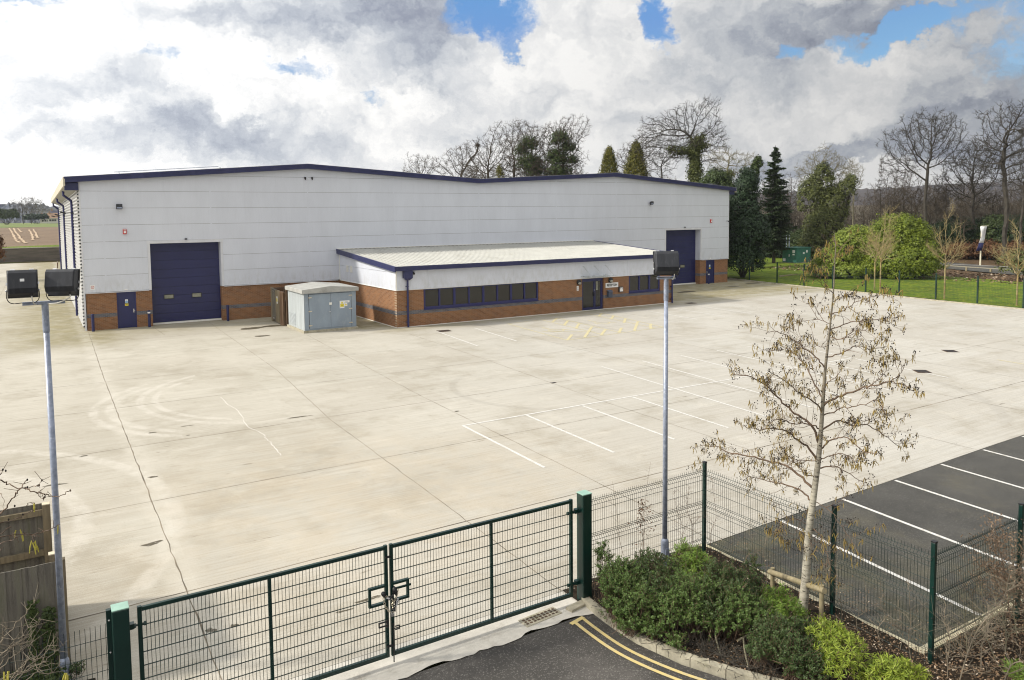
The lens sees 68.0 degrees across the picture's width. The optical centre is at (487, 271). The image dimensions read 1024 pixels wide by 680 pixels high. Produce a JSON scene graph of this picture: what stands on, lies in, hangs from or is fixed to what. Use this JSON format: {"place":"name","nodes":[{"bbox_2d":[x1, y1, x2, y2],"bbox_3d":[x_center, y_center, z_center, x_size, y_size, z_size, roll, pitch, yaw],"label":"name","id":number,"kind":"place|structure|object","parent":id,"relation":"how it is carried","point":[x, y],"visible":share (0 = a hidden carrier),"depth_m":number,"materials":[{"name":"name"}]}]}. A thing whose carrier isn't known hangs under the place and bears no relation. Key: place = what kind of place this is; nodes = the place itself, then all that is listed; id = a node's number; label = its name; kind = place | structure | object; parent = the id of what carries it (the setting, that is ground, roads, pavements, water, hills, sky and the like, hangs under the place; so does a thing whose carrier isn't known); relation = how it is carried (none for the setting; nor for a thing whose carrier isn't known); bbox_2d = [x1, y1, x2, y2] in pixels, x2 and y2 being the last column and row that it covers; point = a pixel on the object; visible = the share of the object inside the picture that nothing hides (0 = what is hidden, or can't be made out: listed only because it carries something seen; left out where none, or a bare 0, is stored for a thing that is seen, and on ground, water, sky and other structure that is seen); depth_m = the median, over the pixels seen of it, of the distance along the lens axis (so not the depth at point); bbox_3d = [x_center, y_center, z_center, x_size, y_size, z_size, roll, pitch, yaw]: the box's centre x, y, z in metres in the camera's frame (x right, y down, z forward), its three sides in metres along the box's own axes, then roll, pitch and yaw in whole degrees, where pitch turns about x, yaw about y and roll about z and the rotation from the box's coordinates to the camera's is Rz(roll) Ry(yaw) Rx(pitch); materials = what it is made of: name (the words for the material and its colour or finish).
{"place":"outdoors","nodes":[
{"label":"outdoors","id":0,"kind":"place"},
{"bbox_2d":[0,202,59,227],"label":"hill beyond pasture","id":1,"kind":"structure","parent":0,"point":[13,220],"depth_m":744.07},
{"bbox_2d":[0,227,60,246],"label":"ploughed field","id":2,"kind":"structure","parent":0,"point":[48,235],"depth_m":183.85,"materials":[{"name":"soil"}]},
{"bbox_2d":[0,582,69,679],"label":"hazel bush","id":3,"kind":"object","parent":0,"point":[7,675],"visible":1,"depth_m":6.70,"materials":[{"name":"plant"}]},
{"bbox_2d":[0,462,70,553],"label":"overhanging alder","id":4,"kind":"object","parent":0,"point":[32,535],"visible":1,"depth_m":4.69,"materials":[{"name":"brown plant"}]},
{"bbox_2d":[289,591,593,679],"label":"gate apron","id":5,"kind":"object","parent":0,"point":[406,664],"visible":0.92,"depth_m":11.48,"materials":[{"name":"concrete"}]},
{"bbox_2d":[3,624,108,679],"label":"fence","id":6,"kind":"object","parent":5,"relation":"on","point":[96,656],"visible":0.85,"depth_m":8.93,"materials":[{"name":"green metal"}]},
{"bbox_2d":[106,601,134,679],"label":"gate post","id":7,"kind":"object","parent":5,"relation":"on","point":[119,625],"visible":1,"depth_m":9.06,"materials":[{"name":"metal"}]},
{"bbox_2d":[132,544,392,679],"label":"gate leaf","id":8,"kind":"object","parent":7,"relation":"attached to","point":[322,675],"visible":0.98,"depth_m":10.15,"materials":[{"name":"green metal"}]},
{"bbox_2d":[518,606,561,626],"bbox_3d":[0.850,5.592,12.272,0.722,0.017,0.241,-4,5,-35],"label":"gate drain grating","id":9,"kind":"object","parent":5,"relation":"on","point":[540,616],"visible":1,"depth_m":12.26,"materials":[{"name":"metal"}]},
{"bbox_2d":[573,490,591,599],"bbox_3d":[1.611,4.647,12.723,0.299,1.920,0.215,-3,5,-31],"label":"gate post","id":10,"kind":"object","parent":5,"relation":"on","point":[583,509],"visible":0.95,"depth_m":12.64,"materials":[{"name":"metal"}]},
{"bbox_2d":[389,499,577,661],"bbox_3d":[0.051,4.732,11.843,3.390,1.752,0.082,-3,5,-31],"label":"gate leaf","id":11,"kind":"object","parent":10,"relation":"attached to","point":[492,619],"visible":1,"depth_m":11.76,"materials":[{"name":"green metal"}]},
{"bbox_2d":[0,262,1023,679],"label":"yard","id":12,"kind":"structure","parent":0,"point":[216,530],"depth_m":22.27,"materials":[{"name":"concrete"}]},
{"bbox_2d":[0,501,52,572],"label":"board fence","id":13,"kind":"object","parent":12,"relation":"on","point":[15,555],"visible":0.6,"depth_m":12.47,"materials":[{"name":"wood"}]},
{"bbox_2d":[0,247,61,262],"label":"retaining wall","id":14,"kind":"structure","parent":12,"relation":"on","point":[29,254],"depth_m":121.97,"materials":[{"name":"concrete"}]},
{"bbox_2d":[0,557,70,679],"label":"board fence","id":15,"kind":"object","parent":12,"relation":"on","point":[18,588],"visible":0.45,"depth_m":10.50,"materials":[{"name":"wood"}]},
{"bbox_2d":[0,599,66,679],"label":"ivy","id":16,"kind":"object","parent":15,"relation":"attached to","point":[46,614],"visible":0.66,"depth_m":10.53,"materials":[{"name":"green plant"}]},
{"bbox_2d":[5,268,80,679],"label":"lamp column","id":17,"kind":"structure","parent":12,"relation":"on","point":[25,283],"depth_m":10.25,"materials":[{"name":"metal"}]},
{"bbox_2d":[270,287,288,325],"bbox_3d":[-12.206,2.103,47.735,2.225,2.200,3.250,-3,5,-31],"label":"timber enclosure","id":18,"kind":"object","parent":12,"relation":"on","point":[279,305],"visible":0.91,"depth_m":46.77,"materials":[{"name":"brown wood"}]},
{"bbox_2d":[285,282,358,333],"bbox_3d":[-9.871,2.084,45.043,3.380,2.670,3.430,-3,5,-31],"label":"substation kiosk","id":19,"kind":"object","parent":12,"relation":"on","point":[314,307],"visible":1,"depth_m":43.76,"materials":[{"name":"grey paint"}]},
{"bbox_2d":[308,293,330,328],"bbox_3d":[-9.611,2.288,43.341,1.300,1.960,0.058,-3,5,-31],"label":"door","id":20,"kind":"structure","parent":19,"relation":"in","point":[319,307],"depth_m":43.35,"materials":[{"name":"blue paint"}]},
{"bbox_2d":[330,292,352,326],"bbox_3d":[-8.484,2.227,44.006,1.300,1.960,0.058,-3,5,-31],"label":"door","id":21,"kind":"structure","parent":19,"relation":"in","point":[339,316],"depth_m":43.98,"materials":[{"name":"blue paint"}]},
{"bbox_2d":[51,164,736,330],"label":"warehouse","id":22,"kind":"structure","parent":12,"relation":"on","point":[253,234],"depth_m":51.14,"materials":[{"name":"grey"}]},
{"bbox_2d":[116,291,136,328],"bbox_3d":[-21.886,2.349,45.964,1.040,2.190,0.110,-3,5,-31],"label":"personnel door","id":23,"kind":"structure","parent":22,"relation":"in","point":[126,301],"depth_m":45.94,"materials":[{"name":"blue paint"}]},
{"bbox_2d":[150,242,221,324],"bbox_3d":[-19.186,0.714,48.113,4.200,5.120,0.170,-3,5,-31],"label":"goods door","id":24,"kind":"structure","parent":22,"relation":"in","point":[185,277],"depth_m":48.10,"materials":[{"name":"blue paint"}]},
{"bbox_2d":[666,230,695,284],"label":"goods door","id":25,"kind":"structure","parent":22,"relation":"in","point":[682,241],"depth_m":70.14,"materials":[{"name":"blue paint"}]},
{"bbox_2d":[45,282,757,631],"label":"damp stains","id":26,"kind":"object","parent":12,"relation":"on","point":[153,543],"visible":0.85,"depth_m":20.92,"materials":[{"name":"grey"}]},
{"bbox_2d":[336,240,679,327],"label":"reception building","id":27,"kind":"structure","parent":12,"relation":"on","point":[445,284],"depth_m":49.40,"materials":[{"name":"red brick"}]},
{"bbox_2d":[423,282,538,309],"bbox_3d":[-0.282,1.508,47.513,8.320,1.260,0.160,-3,5,-31],"label":"window","id":28,"kind":"structure","parent":27,"relation":"in","point":[452,297],"depth_m":47.41,"materials":[{"name":"glass"}]},
{"bbox_2d":[582,278,602,310],"bbox_3d":[7.125,1.567,52.055,1.830,2.200,0.240,-3,5,-31],"label":"entrance door","id":29,"kind":"structure","parent":27,"relation":"in","point":[592,288],"depth_m":52.03,"materials":[{"name":"blue paint"}]},
{"bbox_2d":[629,274,659,293],"bbox_3d":[11.202,0.887,54.292,2.960,1.260,0.160,-3,5,-31],"label":"window","id":30,"kind":"structure","parent":27,"relation":"in","point":[637,283],"depth_m":54.32,"materials":[{"name":"glass"}]},
{"bbox_2d":[0,264,1023,679],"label":"slab joints","id":31,"kind":"object","parent":12,"relation":"on","point":[410,452],"visible":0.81,"depth_m":21.02,"materials":[{"name":"concrete"}]},
{"bbox_2d":[437,306,1023,614],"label":"bay lines","id":32,"kind":"object","parent":12,"relation":"on","point":[892,573],"visible":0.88,"depth_m":22.69,"materials":[{"name":"white paint"}]},
{"bbox_2d":[509,313,1021,363],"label":"accessible bay markings","id":33,"kind":"object","parent":12,"relation":"on","point":[604,330],"visible":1,"depth_m":43.36,"materials":[{"name":"yellow paint"}]},
{"bbox_2d":[0,0,1023,206],"label":"sky","id":34,"kind":"structure","parent":0,"point":[88,87],"materials":[{"name":"white"}]},
{"bbox_2d":[398,614,726,679],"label":"access road","id":35,"kind":"structure","parent":0,"point":[566,650],"depth_m":11.06,"materials":[{"name":"asphalt"}]},
{"bbox_2d":[570,616,705,679],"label":"double yellow lines","id":36,"kind":"object","parent":35,"relation":"on","point":[576,621],"visible":1,"depth_m":11.22,"materials":[{"name":"paint"}]},
{"bbox_2d":[566,597,783,679],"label":"bed kerb","id":37,"kind":"structure","parent":35,"relation":"on","point":[695,662],"depth_m":11.03,"materials":[{"name":"concrete"}]},
{"bbox_2d":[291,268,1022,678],"bbox_3d":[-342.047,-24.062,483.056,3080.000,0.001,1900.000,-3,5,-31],"label":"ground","id":38,"kind":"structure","parent":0,"point":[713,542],"depth_m":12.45,"materials":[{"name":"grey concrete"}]},
{"bbox_2d":[699,544,1023,654],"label":"bay edging","id":39,"kind":"object","parent":38,"relation":"on","point":[914,646],"visible":0.21,"depth_m":11.78,"materials":[{"name":"concrete"}]},
{"bbox_2d":[729,278,1023,309],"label":"yard kerb","id":40,"kind":"structure","parent":38,"relation":"on","point":[888,295],"depth_m":57.87,"materials":[{"name":"concrete"}]},
{"bbox_2d":[573,546,982,679],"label":"shrub bed","id":41,"kind":"object","parent":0,"point":[870,643],"visible":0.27,"depth_m":11.34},
{"bbox_2d":[592,539,621,607],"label":"shrub","id":42,"kind":"object","parent":41,"relation":"on","point":[599,553],"visible":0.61,"depth_m":12.47,"materials":[{"name":"green plant"}]},
{"bbox_2d":[598,554,663,637],"bbox_3d":[2.197,5.066,11.903,1.019,0.994,1.200,-3,5,-31],"label":"shrub","id":43,"kind":"object","parent":41,"relation":"on","point":[624,602],"visible":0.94,"depth_m":11.72,"materials":[{"name":"green plant"}]},
{"bbox_2d":[592,461,706,587],"bbox_3d":[2.906,4.591,13.633,2.875,1.870,0.078,-3,5,-31],"label":"fence","id":44,"kind":"object","parent":41,"relation":"on","point":[704,487],"visible":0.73,"depth_m":13.89,"materials":[{"name":"green metal"}]},
{"bbox_2d":[630,546,680,613],"bbox_3d":[2.670,5.047,12.185,0.789,0.979,1.213,-1,4,-8],"label":"shrub","id":45,"kind":"object","parent":41,"relation":"on","point":[658,569],"visible":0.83,"depth_m":12.14,"materials":[{"name":"green plant"}]},
{"bbox_2d":[653,250,679,563],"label":"lamp column","id":46,"kind":"structure","parent":41,"relation":"on","point":[665,262],"depth_m":13.37,"materials":[{"name":"metal"}]},
{"bbox_2d":[637,571,717,649],"bbox_3d":[2.901,5.114,11.557,1.414,1.003,1.049,-3,5,-31],"label":"shrub","id":47,"kind":"object","parent":41,"relation":"on","point":[684,608],"visible":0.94,"depth_m":11.41,"materials":[{"name":"green plant"}]},
{"bbox_2d":[670,537,717,597],"bbox_3d":[3.361,4.982,12.449,0.763,1.054,1.044,-3,5,-31],"label":"shrub","id":48,"kind":"object","parent":41,"relation":"on","point":[697,558],"visible":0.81,"depth_m":12.41,"materials":[{"name":"green plant"}]},
{"bbox_2d":[625,550,805,665],"bbox_3d":[3.486,5.081,11.795,2.950,0.950,1.546,2,5,32],"label":"shrub","id":49,"kind":"object","parent":41,"relation":"on","point":[679,568],"visible":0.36,"depth_m":11.67,"materials":[{"name":"green plant"}]},
{"bbox_2d":[688,556,757,641],"bbox_3d":[3.550,5.049,11.741,1.292,1.019,1.120,-3,5,-31],"label":"shrub","id":50,"kind":"object","parent":41,"relation":"on","point":[731,573],"visible":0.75,"depth_m":11.64,"materials":[{"name":"green plant"}]},
{"bbox_2d":[709,582,772,646],"bbox_3d":[3.781,5.159,11.368,0.926,0.849,0.944,-3,5,-31],"label":"shrub","id":51,"kind":"object","parent":41,"relation":"on","point":[740,610],"visible":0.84,"depth_m":11.27,"materials":[{"name":"green plant"}]},
{"bbox_2d":[741,550,768,592],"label":"shrub","id":52,"kind":"object","parent":41,"relation":"on","point":[752,577],"visible":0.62,"depth_m":12.28,"materials":[{"name":"green plant"}]},
{"bbox_2d":[592,586,917,679],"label":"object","id":53,"kind":"object","parent":41,"relation":"on","point":[710,644],"visible":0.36,"depth_m":10.99,"materials":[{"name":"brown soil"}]},
{"bbox_2d":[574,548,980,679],"bbox_3d":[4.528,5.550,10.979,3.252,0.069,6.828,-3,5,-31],"label":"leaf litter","id":54,"kind":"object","parent":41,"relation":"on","point":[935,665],"visible":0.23,"depth_m":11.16,"materials":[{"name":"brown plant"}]},
{"bbox_2d":[753,582,810,627],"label":"shrub","id":55,"kind":"object","parent":41,"relation":"on","point":[781,604],"visible":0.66,"depth_m":11.40,"materials":[{"name":"green plant"}]},
{"bbox_2d":[744,610,831,679],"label":"shrub","id":56,"kind":"object","parent":41,"relation":"on","point":[801,663],"visible":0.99,"depth_m":10.42,"materials":[{"name":"green plant"}]},
{"bbox_2d":[767,567,826,620],"bbox_3d":[5.023,5.202,12.347,0.141,0.788,1.461,-2,4,-13],"label":"tree guard","id":57,"kind":"object","parent":41,"relation":"on","point":[773,573],"visible":0.91,"depth_m":12.15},
{"bbox_2d":[686,226,924,618],"bbox_3d":[4.831,2.422,12.044,3.633,6.252,1.851,2,5,30],"label":"alder tree","id":58,"kind":"object","parent":41,"relation":"on","point":[806,539],"visible":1,"depth_m":11.74,"materials":[{"name":"beige plant"}]},
{"bbox_2d":[784,611,827,677],"bbox_3d":[4.554,5.291,10.752,0.586,0.655,1.058,-1,4,-3],"label":"shrub","id":59,"kind":"object","parent":41,"relation":"on","point":[797,622],"visible":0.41,"depth_m":10.85,"materials":[{"name":"green plant"}]},
{"bbox_2d":[705,471,937,663],"bbox_3d":[5.216,4.626,12.493,0.099,1.910,4.245,-3,5,-31],"label":"fence","id":60,"kind":"object","parent":41,"relation":"on","point":[932,602],"visible":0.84,"depth_m":11.87,"materials":[{"name":"green metal"}]},
{"bbox_2d":[805,612,869,679],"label":"shrub","id":61,"kind":"object","parent":41,"relation":"on","point":[834,636],"visible":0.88,"depth_m":10.29,"materials":[{"name":"green plant"}]},
{"bbox_2d":[858,651,931,679],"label":"shrub","id":62,"kind":"object","parent":41,"relation":"on","point":[903,668],"visible":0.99,"depth_m":10.03,"materials":[{"name":"green plant"}]},
{"bbox_2d":[711,435,1023,645],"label":"parking bays","id":63,"kind":"object","parent":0,"point":[951,519],"visible":0.67,"depth_m":15.34,"materials":[{"name":"asphalt"}]},
{"bbox_2d":[727,255,1022,307],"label":"lawn","id":64,"kind":"structure","parent":0,"point":[998,285],"depth_m":65.72,"materials":[{"name":"plant"}]},
{"bbox_2d":[757,145,797,262],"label":"spruce tree","id":65,"kind":"object","parent":64,"relation":"on","point":[778,218],"visible":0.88,"depth_m":95.40,"materials":[{"name":"green plant"}]},
{"bbox_2d":[782,246,811,262],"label":"green utility cabinet","id":66,"kind":"object","parent":64,"relation":"on","point":[796,254],"visible":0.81,"depth_m":96.32,"materials":[{"name":"metal"}]},
{"bbox_2d":[808,224,887,278],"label":"laurel bush","id":67,"kind":"object","parent":64,"relation":"on","point":[851,265],"visible":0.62,"depth_m":73.24,"materials":[{"name":"green plant"}]},
{"bbox_2d":[729,261,1023,307],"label":"fence","id":68,"kind":"object","parent":64,"relation":"on","point":[898,287],"visible":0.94,"depth_m":58.25,"materials":[{"name":"green metal"}]},
{"bbox_2d":[866,204,898,292],"bbox_3d":[31.295,-1.894,60.157,2.670,7.278,3.626,1,5,26],"label":"young tree","id":69,"kind":"object","parent":64,"relation":"on","point":[875,246],"visible":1,"depth_m":59.94,"materials":[{"name":"orange plant"}]},
{"bbox_2d":[750,263,1022,284],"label":"leaf drift","id":70,"kind":"object","parent":64,"relation":"on","point":[995,278],"visible":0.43,"depth_m":74.14,"materials":[{"name":"brown plant"}]},
{"bbox_2d":[857,211,949,279],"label":"laurel bush","id":71,"kind":"object","parent":64,"relation":"on","point":[909,247],"visible":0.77,"depth_m":71.84,"materials":[{"name":"green plant"}]},
{"bbox_2d":[924,200,968,298],"bbox_3d":[33.298,-1.655,54.654,2.987,7.542,3.221,-3,5,-31],"label":"young tree","id":72,"kind":"object","parent":64,"relation":"on","point":[946,245],"visible":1,"depth_m":54.98,"materials":[{"name":"orange plant"}]},
{"bbox_2d":[988,217,1023,305],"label":"young tree","id":73,"kind":"object","parent":64,"relation":"on","point":[1007,260],"visible":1,"depth_m":51.10,"materials":[{"name":"orange plant"}]},
{"bbox_2d":[757,180,1022,205],"bbox_3d":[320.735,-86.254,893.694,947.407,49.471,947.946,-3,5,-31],"label":"hill behind trees","id":74,"kind":"structure","parent":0,"point":[861,192],"depth_m":757.09,"materials":[{"name":"plant"}]},
{"bbox_2d":[771,257,1023,281],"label":"verge","id":75,"kind":"structure","parent":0,"point":[989,276],"depth_m":74.88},
{"bbox_2d":[994,248,1023,279],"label":"undergrowth bush","id":76,"kind":"object","parent":75,"relation":"on","point":[998,261],"visible":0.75,"depth_m":68.64,"materials":[{"name":"brown plant"}]},
{"bbox_2d":[813,256,1023,275],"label":"lane","id":77,"kind":"structure","parent":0,"point":[983,269],"depth_m":83.58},
{"bbox_2d":[902,255,1021,272],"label":"woodland floor","id":78,"kind":"structure","parent":0,"point":[970,260],"depth_m":96.45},
{"bbox_2d":[928,218,958,257],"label":"undergrowth bush","id":79,"kind":"object","parent":78,"relation":"on","point":[947,229],"visible":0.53,"depth_m":100.93,"materials":[{"name":"green plant"}]},
{"bbox_2d":[934,214,979,254],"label":"undergrowth bush","id":80,"kind":"object","parent":78,"relation":"on","point":[967,235],"visible":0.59,"depth_m":100.85,"materials":[{"name":"green plant"}]},
{"bbox_2d":[932,135,1010,257],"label":"bare tree","id":81,"kind":"object","parent":78,"relation":"on","point":[973,194],"visible":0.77,"depth_m":100.48,"materials":[{"name":"brown plant"}]},
{"bbox_2d":[966,238,1010,259],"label":"undergrowth bush","id":82,"kind":"object","parent":78,"relation":"on","point":[987,247],"visible":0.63,"depth_m":97.53,"materials":[{"name":"brown plant"}]},
{"bbox_2d":[956,100,1023,262],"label":"bare tree","id":83,"kind":"object","parent":78,"relation":"on","point":[1005,197],"visible":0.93,"depth_m":92.03,"materials":[{"name":"brown plant"}]},
{"bbox_2d":[971,211,1023,245],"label":"undergrowth bush","id":84,"kind":"object","parent":78,"relation":"on","point":[993,221],"visible":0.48,"depth_m":99.11,"materials":[{"name":"green plant"}]},
{"bbox_2d":[999,127,1023,264],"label":"bare tree","id":85,"kind":"object","parent":78,"relation":"on","point":[1020,162],"visible":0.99,"depth_m":84.90,"materials":[{"name":"brown plant"}]},
{"bbox_2d":[920,602,1023,679],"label":"bed beyond fence","id":86,"kind":"object","parent":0,"point":[990,658],"visible":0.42,"depth_m":11.11,"materials":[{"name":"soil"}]},
{"bbox_2d":[906,557,1023,679],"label":"sapling","id":87,"kind":"object","parent":86,"relation":"on","point":[988,615],"visible":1,"depth_m":9.87,"materials":[{"name":"plant"}]},
{"bbox_2d":[934,502,1023,659],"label":"fence","id":88,"kind":"object","parent":86,"relation":"on","point":[1020,516],"visible":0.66,"depth_m":11.30,"materials":[{"name":"green metal"}]},
{"bbox_2d":[957,509,1023,639],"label":"sapling","id":89,"kind":"object","parent":86,"relation":"on","point":[995,545],"visible":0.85,"depth_m":11.34,"materials":[{"name":"beige plant"}]},
{"bbox_2d":[985,530,1023,615],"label":"sapling","id":90,"kind":"object","parent":86,"relation":"on","point":[1020,546],"visible":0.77,"depth_m":11.33,"materials":[{"name":"beige plant"}]},
{"label":"rough grass","id":91,"kind":"structure","parent":0,"visible":0},
{"bbox_2d":[429,143,484,177],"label":"bare tree","id":92,"kind":"object","parent":91,"relation":"on","point":[453,165],"visible":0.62,"depth_m":143.50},
{"bbox_2d":[457,120,519,177],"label":"bare tree","id":93,"kind":"object","parent":91,"relation":"on","point":[487,154],"visible":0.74,"depth_m":138.59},
{"bbox_2d":[489,119,534,176],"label":"bare tree","id":94,"kind":"object","parent":91,"relation":"on","point":[513,171],"visible":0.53,"depth_m":136.31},
{"bbox_2d":[502,120,554,176],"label":"ivy clad tree","id":95,"kind":"object","parent":91,"relation":"on","point":[525,142],"visible":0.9,"depth_m":129.64,"materials":[{"name":"green plant"}]},
{"bbox_2d":[533,113,591,175],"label":"ivy clad tree","id":96,"kind":"object","parent":91,"relation":"on","point":[555,156],"visible":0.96,"depth_m":127.35,"materials":[{"name":"green plant"}]},
{"bbox_2d":[598,145,619,172],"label":"golden conifer","id":97,"kind":"object","parent":91,"relation":"on","point":[609,165],"visible":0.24,"depth_m":115.06,"materials":[{"name":"green plant"}]},
{"bbox_2d":[622,140,650,176],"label":"golden conifer","id":98,"kind":"object","parent":91,"relation":"on","point":[632,164],"visible":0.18,"depth_m":112.17,"materials":[{"name":"green plant"}]},
{"bbox_2d":[626,93,730,182],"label":"ivy clad oak","id":99,"kind":"object","parent":91,"relation":"on","point":[696,143],"visible":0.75,"depth_m":106.77,"materials":[{"name":"brown plant"}]},
{"bbox_2d":[697,165,735,186],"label":"evergreen tree","id":100,"kind":"object","parent":91,"relation":"on","point":[717,177],"visible":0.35,"depth_m":86.70,"materials":[{"name":"green plant"}]},
{"bbox_2d":[699,142,767,179],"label":"ivy clad tree","id":101,"kind":"object","parent":91,"relation":"on","point":[729,161],"visible":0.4,"depth_m":94.49,"materials":[{"name":"green plant"}]},
{"bbox_2d":[728,165,772,277],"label":"evergreen tree","id":102,"kind":"object","parent":91,"relation":"on","point":[748,226],"visible":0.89,"depth_m":74.04,"materials":[{"name":"green plant"}]},
{"bbox_2d":[794,140,863,242],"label":"ivy clad tree","id":103,"kind":"object","parent":91,"relation":"on","point":[835,165],"visible":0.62,"depth_m":101.38,"materials":[{"name":"green plant"}]},
{"bbox_2d":[794,160,861,260],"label":"ivy mass","id":104,"kind":"object","parent":103,"relation":"attached to","point":[822,212],"visible":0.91,"depth_m":98.85,"materials":[{"name":"green plant"}]},
{"bbox_2d":[875,106,969,255],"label":"bare tree","id":105,"kind":"object","parent":91,"relation":"on","point":[935,136],"visible":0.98,"depth_m":100.53,"materials":[{"name":"brown plant"}]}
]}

